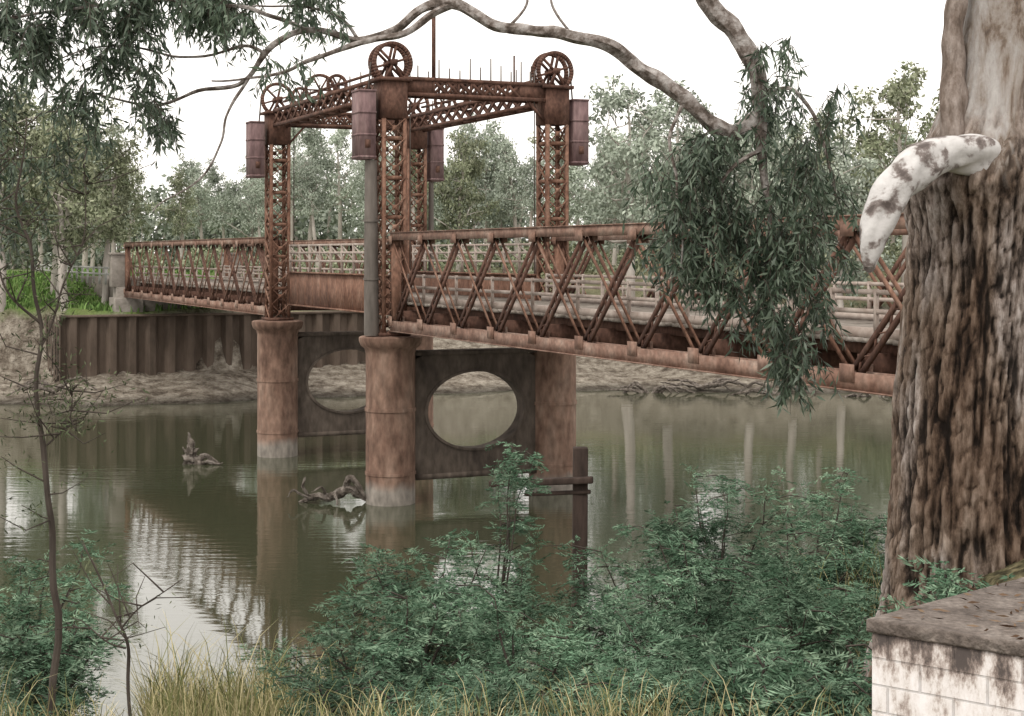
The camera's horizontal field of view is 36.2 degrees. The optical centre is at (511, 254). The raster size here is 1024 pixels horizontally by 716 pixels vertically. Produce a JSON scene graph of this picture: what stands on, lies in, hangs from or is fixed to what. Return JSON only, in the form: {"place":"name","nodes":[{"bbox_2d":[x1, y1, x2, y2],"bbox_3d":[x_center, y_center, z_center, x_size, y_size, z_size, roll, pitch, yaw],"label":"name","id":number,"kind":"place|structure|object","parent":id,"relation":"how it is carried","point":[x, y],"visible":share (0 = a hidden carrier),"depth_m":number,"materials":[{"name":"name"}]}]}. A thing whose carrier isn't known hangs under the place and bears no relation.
{"place":"outdoors","nodes":[
{"label":"outdoors","id":0,"kind":"place"},
{"bbox_2d":[6,269,214,297],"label":"road","id":1,"kind":"structure","parent":0,"point":[98,288],"depth_m":113.50,"materials":[{"name":"grey asphalt"}]},
{"bbox_2d":[0,390,892,715],"bbox_3d":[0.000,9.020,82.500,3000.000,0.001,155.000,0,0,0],"label":"river water","id":2,"kind":"structure","parent":0,"point":[246,546],"depth_m":57.02,"materials":[{"name":"green liquid"}]},
{"bbox_2d":[181,431,222,464],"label":"tree stump snag","id":3,"kind":"object","parent":2,"relation":"in","point":[190,452],"visible":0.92,"depth_m":67.41,"materials":[{"name":"grey wood"}]},
{"bbox_2d":[287,475,365,504],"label":"driftwood log","id":4,"kind":"object","parent":2,"relation":"in","point":[355,489],"visible":0.98,"depth_m":56.81,"materials":[{"name":"wood"}]},
{"bbox_2d":[489,446,592,627],"bbox_3d":[0.700,7.845,37.882,2.530,6.352,0.595,0,0,0],"label":"timber mooring post","id":5,"kind":"object","parent":2,"relation":"in","point":[580,480],"visible":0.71,"depth_m":37.82,"materials":[{"name":"brown wood"}]},
{"bbox_2d":[0,0,946,253],"label":"sky","id":6,"kind":"structure","parent":0,"point":[861,43],"materials":[{"name":"white"}]},
{"bbox_2d":[0,255,1023,692],"bbox_3d":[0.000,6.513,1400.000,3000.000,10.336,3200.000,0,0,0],"label":"ground","id":7,"kind":"structure","parent":0,"point":[220,379],"depth_m":102.31,"materials":[{"name":"soil"}]},
{"bbox_2d":[0,105,55,311],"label":"gum tree","id":8,"kind":"object","parent":7,"relation":"on","point":[2,295],"visible":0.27,"depth_m":102.88,"materials":[{"name":"green plant"}]},
{"bbox_2d":[0,75,58,211],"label":"gum tree","id":9,"kind":"object","parent":7,"relation":"on","point":[26,108],"visible":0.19,"depth_m":113.44,"materials":[{"name":"green plant"}]},
{"bbox_2d":[7,375,97,395],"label":"fallen branches","id":10,"kind":"object","parent":7,"relation":"on","point":[27,385],"visible":0.67,"depth_m":95.72,"materials":[{"name":"wood"}]},
{"bbox_2d":[0,610,115,715],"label":"wattle bush","id":11,"kind":"object","parent":7,"relation":"on","point":[41,651],"visible":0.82,"depth_m":11.64,"materials":[{"name":"green plant"}]},
{"bbox_2d":[9,103,106,293],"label":"gum tree","id":12,"kind":"object","parent":7,"relation":"on","point":[53,275],"visible":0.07,"depth_m":114.73,"materials":[{"name":"green plant"}]},
{"bbox_2d":[10,102,120,310],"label":"gum tree","id":13,"kind":"object","parent":7,"relation":"on","point":[80,213],"visible":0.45,"depth_m":102.71,"materials":[{"name":"green plant"}]},
{"bbox_2d":[0,529,135,715],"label":"wattle bush","id":14,"kind":"object","parent":7,"relation":"on","point":[25,607],"visible":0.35,"depth_m":14.06,"materials":[{"name":"green plant"}]},
{"bbox_2d":[36,264,108,283],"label":"roadside fence","id":15,"kind":"object","parent":7,"relation":"on","point":[99,273],"visible":0.44,"depth_m":112.73,"materials":[{"name":"white paint"}]},
{"bbox_2d":[21,97,127,299],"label":"gum tree","id":16,"kind":"object","parent":7,"relation":"on","point":[102,138],"visible":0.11,"depth_m":108.91,"materials":[{"name":"green plant"}]},
{"bbox_2d":[0,95,171,715],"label":"sapling","id":17,"kind":"object","parent":7,"relation":"on","point":[71,390],"visible":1,"depth_m":9.98,"materials":[{"name":"green plant"}]},
{"bbox_2d":[56,125,149,303],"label":"gum tree","id":18,"kind":"object","parent":7,"relation":"on","point":[120,224],"visible":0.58,"depth_m":109.05,"materials":[{"name":"green plant"}]},
{"bbox_2d":[33,535,186,715],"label":"sapling","id":19,"kind":"object","parent":7,"relation":"on","point":[120,625],"visible":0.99,"depth_m":10.00,"materials":[{"name":"brown plant"}]},
{"bbox_2d":[4,267,302,312],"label":"bank grass","id":20,"kind":"structure","parent":7,"relation":"on","point":[91,305],"depth_m":113.52,"materials":[{"name":"green plant"}]},
{"bbox_2d":[45,311,380,382],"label":"sheet pile wall","id":21,"kind":"structure","parent":7,"relation":"on","point":[151,344],"depth_m":101.36,"materials":[{"name":"metal"}]},
{"bbox_2d":[232,557,460,713],"bbox_3d":[-1.555,3.930,14.923,1.936,1.877,2.105,0,0,24],"label":"wattle bush","id":22,"kind":"object","parent":7,"relation":"on","point":[325,637],"visible":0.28,"depth_m":14.92,"materials":[{"name":"green plant"}]},
{"bbox_2d":[261,659,442,715],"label":"wattle bush","id":23,"kind":"object","parent":7,"relation":"on","point":[327,687],"visible":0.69,"depth_m":11.64,"materials":[{"name":"green plant"}]},
{"bbox_2d":[371,705,422,715],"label":"wattle bush","id":24,"kind":"object","parent":7,"relation":"on","point":[386,712],"visible":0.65,"depth_m":9.74,"materials":[{"name":"green plant"}]},
{"bbox_2d":[294,582,539,715],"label":"wattle bush","id":25,"kind":"object","parent":7,"relation":"on","point":[394,645],"visible":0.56,"depth_m":12.36,"materials":[{"name":"green plant"}]},
{"bbox_2d":[342,528,504,713],"bbox_3d":[-0.868,3.936,16.174,1.867,2.256,2.345,0,0,0],"label":"wattle bush","id":26,"kind":"object","parent":7,"relation":"on","point":[377,557],"visible":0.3,"depth_m":15.87,"materials":[{"name":"green plant"}]},
{"bbox_2d":[4,99,919,275],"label":"distant forest","id":27,"kind":"object","parent":7,"relation":"on","point":[467,190],"visible":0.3,"depth_m":145.75,"materials":[{"name":"green plant"}]},
{"bbox_2d":[0,574,959,715],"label":"bank grass","id":28,"kind":"structure","parent":7,"relation":"on","point":[613,711],"depth_m":8.23,"materials":[{"name":"green plant"}]},
{"bbox_2d":[383,666,604,715],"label":"wattle bush","id":29,"kind":"object","parent":7,"relation":"on","point":[499,691],"visible":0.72,"depth_m":10.45,"materials":[{"name":"green plant"}]},
{"bbox_2d":[438,441,553,670],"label":"wattle bush","id":30,"kind":"object","parent":7,"relation":"on","point":[518,525],"visible":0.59,"depth_m":16.09,"materials":[{"name":"green plant"}]},
{"bbox_2d":[108,531,883,715],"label":"tall grass","id":31,"kind":"structure","parent":7,"relation":"on","point":[197,692],"depth_m":13.80,"materials":[{"name":"yellow plant"}]},
{"bbox_2d":[107,0,907,506],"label":"lift bridge","id":32,"kind":"structure","parent":7,"relation":"on","point":[549,328],"depth_m":57.49,"materials":[{"name":"metal"}]},
{"bbox_2d":[116,235,901,307],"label":"bridge railing","id":33,"kind":"object","parent":32,"relation":"attached to","point":[440,257],"visible":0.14,"depth_m":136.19,"materials":[{"name":"brown metal"}]},
{"bbox_2d":[396,544,624,707],"bbox_3d":[-0.063,3.645,14.590,2.223,1.880,1.196,0,0,16],"label":"wattle bush","id":34,"kind":"object","parent":7,"relation":"on","point":[548,610],"visible":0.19,"depth_m":14.49,"materials":[{"name":"green plant"}]},
{"bbox_2d":[0,0,1023,690],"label":"river red gum","id":35,"kind":"object","parent":7,"relation":"on","point":[952,184],"visible":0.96,"depth_m":11.59,"materials":[{"name":"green plant"}]},
{"bbox_2d":[386,580,647,714],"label":"wattle bush","id":36,"kind":"object","parent":7,"relation":"on","point":[574,652],"visible":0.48,"depth_m":12.21,"materials":[{"name":"green plant"}]},
{"bbox_2d":[492,709,610,715],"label":"wattle bush","id":37,"kind":"object","parent":7,"relation":"on","point":[550,713],"visible":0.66,"depth_m":9.04,"materials":[{"name":"green plant"}]},
{"bbox_2d":[533,535,663,708],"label":"wattle bush","id":38,"kind":"object","parent":7,"relation":"on","point":[579,587],"visible":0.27,"depth_m":16.42,"materials":[{"name":"green plant"}]},
{"bbox_2d":[509,660,692,715],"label":"wattle bush","id":39,"kind":"object","parent":7,"relation":"on","point":[634,686],"visible":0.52,"depth_m":10.29,"materials":[{"name":"green plant"}]},
{"bbox_2d":[523,511,721,684],"bbox_3d":[1.459,3.993,16.724,1.904,2.629,2.110,0,0,32],"label":"wattle bush","id":40,"kind":"object","parent":7,"relation":"on","point":[636,568],"visible":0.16,"depth_m":16.33,"materials":[{"name":"green plant"}]},
{"bbox_2d":[569,74,707,296],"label":"gum tree","id":41,"kind":"object","parent":7,"relation":"on","point":[619,103],"visible":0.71,"depth_m":111.55,"materials":[{"name":"green plant"}]},
{"bbox_2d":[607,382,693,392],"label":"fallen branches","id":42,"kind":"object","parent":7,"relation":"on","point":[657,389],"visible":0.77,"depth_m":102.11,"materials":[{"name":"wood"}]},
{"bbox_2d":[623,80,723,293],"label":"gum tree","id":43,"kind":"object","parent":7,"relation":"on","point":[677,131],"visible":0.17,"depth_m":116.99,"materials":[{"name":"green plant"}]},
{"bbox_2d":[586,582,772,711],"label":"wattle bush","id":44,"kind":"object","parent":7,"relation":"on","point":[692,614],"visible":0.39,"depth_m":12.07,"materials":[{"name":"green plant"}]},
{"bbox_2d":[660,378,751,391],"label":"fallen branches","id":45,"kind":"object","parent":7,"relation":"on","point":[717,382],"visible":0.96,"depth_m":102.64,"materials":[{"name":"wood"}]},
{"bbox_2d":[577,524,846,671],"bbox_3d":[1.929,3.557,14.532,2.611,2.053,2.298,0,0,0],"label":"wattle bush","id":46,"kind":"object","parent":7,"relation":"on","point":[660,586],"visible":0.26,"depth_m":14.32,"materials":[{"name":"green plant"}]},
{"bbox_2d":[637,621,813,713],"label":"wattle bush","id":47,"kind":"object","parent":7,"relation":"on","point":[711,638],"visible":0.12,"depth_m":10.27,"materials":[{"name":"green plant"}]},
{"bbox_2d":[635,463,852,657],"bbox_3d":[2.397,3.672,16.486,2.308,3.005,1.873,0,0,0],"label":"wattle bush","id":48,"kind":"object","parent":7,"relation":"on","point":[706,536],"visible":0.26,"depth_m":16.30,"materials":[{"name":"green plant"}]},
{"bbox_2d":[704,121,800,301],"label":"gum tree","id":49,"kind":"object","parent":7,"relation":"on","point":[748,183],"visible":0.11,"depth_m":116.13,"materials":[{"name":"green plant"}]},
{"bbox_2d":[652,628,864,715],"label":"wattle bush","id":50,"kind":"object","parent":7,"relation":"on","point":[739,688],"visible":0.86,"depth_m":8.41,"materials":[{"name":"green plant"}]},
{"bbox_2d":[729,381,814,394],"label":"fallen branches","id":51,"kind":"object","parent":7,"relation":"on","point":[756,390],"visible":0.48,"depth_m":100.83,"materials":[{"name":"brown wood"}]},
{"bbox_2d":[666,517,883,658],"bbox_3d":[2.501,3.290,14.354,1.914,1.548,2.342,0,0,44],"label":"wattle bush","id":52,"kind":"object","parent":7,"relation":"on","point":[868,603],"visible":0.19,"depth_m":14.31,"materials":[{"name":"green plant"}]},
{"bbox_2d":[676,542,878,682],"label":"wattle bush","id":53,"kind":"object","parent":7,"relation":"on","point":[808,608],"visible":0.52,"depth_m":11.79,"materials":[{"name":"green plant"}]},
{"bbox_2d":[688,466,887,637],"bbox_3d":[3.211,3.099,16.105,1.932,1.880,2.359,0,0,-40],"label":"wattle bush","id":54,"kind":"object","parent":7,"relation":"on","point":[853,532],"visible":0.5,"depth_m":15.92,"materials":[{"name":"green plant"}]},
{"bbox_2d":[740,126,857,304],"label":"gum tree","id":55,"kind":"object","parent":7,"relation":"on","point":[777,161],"visible":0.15,"depth_m":113.61,"materials":[{"name":"green plant"}]},
{"bbox_2d":[757,634,871,715],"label":"wattle bush","id":56,"kind":"object","parent":7,"relation":"on","point":[841,680],"visible":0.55,"depth_m":8.43,"materials":[{"name":"green plant"}]},
{"bbox_2d":[783,531,884,619],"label":"wattle bush","id":57,"kind":"object","parent":7,"relation":"on","point":[843,557],"visible":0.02,"depth_m":16.96,"materials":[{"name":"green plant"}]},
{"bbox_2d":[802,148,894,306],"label":"gum tree","id":58,"kind":"object","parent":7,"relation":"on","point":[887,260],"visible":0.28,"depth_m":111.65,"materials":[{"name":"green plant"}]},
{"bbox_2d":[842,392,888,396],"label":"fallen branches","id":59,"kind":"object","parent":7,"relation":"on","point":[858,394],"visible":0.17,"depth_m":99.35,"materials":[{"name":"wood"}]},
{"bbox_2d":[830,60,933,304],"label":"gum tree","id":60,"kind":"object","parent":7,"relation":"on","point":[901,92],"visible":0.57,"depth_m":112.81,"materials":[{"name":"green plant"}]},
{"bbox_2d":[882,89,937,261],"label":"gum tree","id":61,"kind":"object","parent":7,"relation":"on","point":[891,245],"visible":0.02,"depth_m":117.69,"materials":[{"name":"green plant"}]},
{"bbox_2d":[871,554,992,656],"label":"wattle bush","id":62,"kind":"object","parent":7,"relation":"on","point":[948,584],"visible":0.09,"depth_m":8.94,"materials":[{"name":"green plant"}]},
{"bbox_2d":[866,577,1023,715],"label":"concrete block","id":63,"kind":"structure","parent":7,"relation":"on","point":[962,654],"depth_m":4.89,"materials":[{"name":"white concrete"}]}
]}

